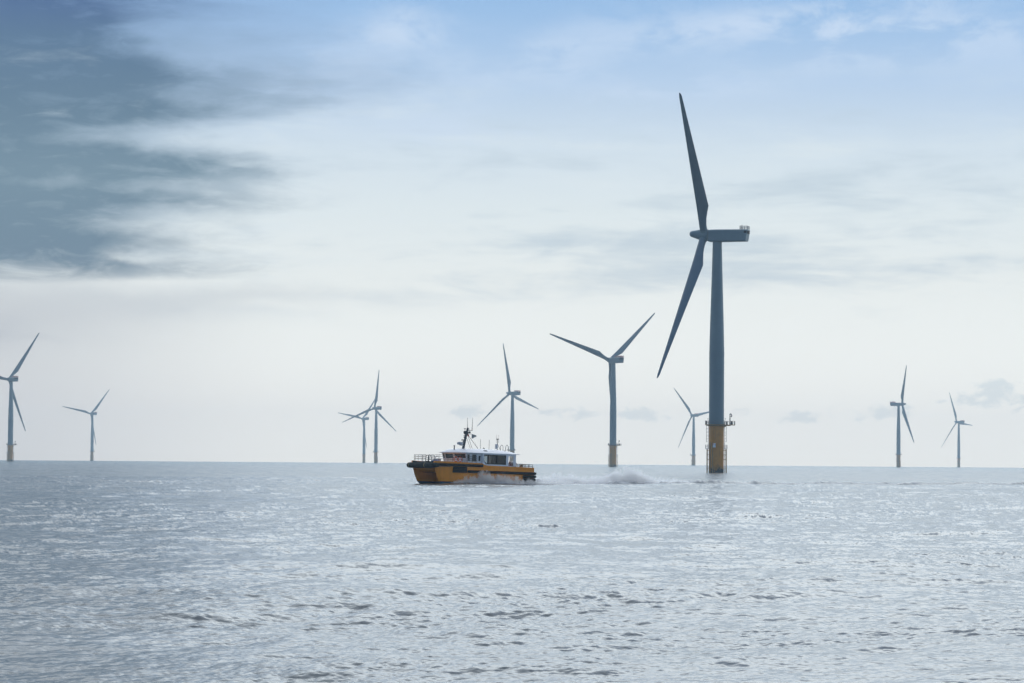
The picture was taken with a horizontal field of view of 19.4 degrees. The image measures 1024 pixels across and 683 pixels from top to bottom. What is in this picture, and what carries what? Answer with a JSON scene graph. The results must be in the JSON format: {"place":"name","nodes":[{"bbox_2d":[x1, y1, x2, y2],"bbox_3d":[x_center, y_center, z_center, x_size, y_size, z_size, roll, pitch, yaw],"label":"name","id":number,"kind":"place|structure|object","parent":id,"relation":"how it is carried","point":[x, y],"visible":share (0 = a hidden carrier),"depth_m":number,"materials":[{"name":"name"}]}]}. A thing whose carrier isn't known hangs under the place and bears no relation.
{"place":"outdoors","nodes":[
{"label":"outdoors","id":0,"kind":"place"},
{"bbox_2d":[0,460,1023,682],"bbox_3d":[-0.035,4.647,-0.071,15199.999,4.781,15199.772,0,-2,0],"label":"sea","id":1,"kind":"structure","parent":0,"point":[196,572],"depth_m":83.66,"materials":[{"name":"liquid"}]},
{"bbox_2d":[0,333,38,460],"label":"wind turbine","id":2,"kind":"object","parent":1,"relation":"in","point":[11,378],"visible":0.98,"depth_m":2814.55,"materials":[{"name":"metal"}]},
{"bbox_2d":[62,389,109,460],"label":"wind turbine","id":3,"kind":"object","parent":1,"relation":"in","point":[92,413],"visible":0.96,"depth_m":4883.91,"materials":[{"name":"metal"}]},
{"bbox_2d":[340,400,374,462],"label":"wind turbine","id":4,"kind":"object","parent":1,"relation":"in","point":[364,437],"visible":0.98,"depth_m":5227.78,"materials":[{"name":"metal"}]},
{"bbox_2d":[343,372,395,462],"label":"wind turbine","id":5,"kind":"object","parent":1,"relation":"in","point":[375,408],"visible":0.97,"depth_m":4192.48,"materials":[{"name":"metal"}]},
{"bbox_2d":[407,418,535,483],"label":"crew boat","id":6,"kind":"object","parent":1,"relation":"on","point":[472,467],"visible":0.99,"depth_m":401.71,"materials":[{"name":"metal"}]},
{"bbox_2d":[478,344,537,460],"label":"wind turbine","id":7,"kind":"object","parent":1,"relation":"in","point":[513,396],"visible":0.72,"depth_m":3228.07,"materials":[{"name":"metal"}]},
{"bbox_2d":[550,313,654,466],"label":"wind turbine","id":8,"kind":"object","parent":1,"relation":"in","point":[613,359],"visible":0.97,"depth_m":2163.59,"materials":[{"name":"metal"}]},
{"bbox_2d":[674,388,708,465],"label":"wind turbine","id":9,"kind":"object","parent":1,"relation":"in","point":[693,455],"visible":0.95,"depth_m":4602.33,"materials":[{"name":"metal"}]},
{"bbox_2d":[657,93,749,472],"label":"wind turbine","id":10,"kind":"object","parent":1,"relation":"in","point":[703,235],"visible":1,"depth_m":968.55,"materials":[{"name":"metal"}]},
{"bbox_2d":[890,365,913,466],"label":"wind turbine","id":11,"kind":"object","parent":1,"relation":"in","point":[898,442],"visible":0.98,"depth_m":3650.05,"materials":[{"name":"metal"}]},
{"bbox_2d":[942,393,969,466],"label":"wind turbine","id":12,"kind":"object","parent":1,"relation":"in","point":[961,422],"visible":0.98,"depth_m":5081.92,"materials":[{"name":"metal"}]},
{"bbox_2d":[0,0,1023,467],"label":"sky","id":13,"kind":"structure","parent":0,"point":[224,219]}
]}

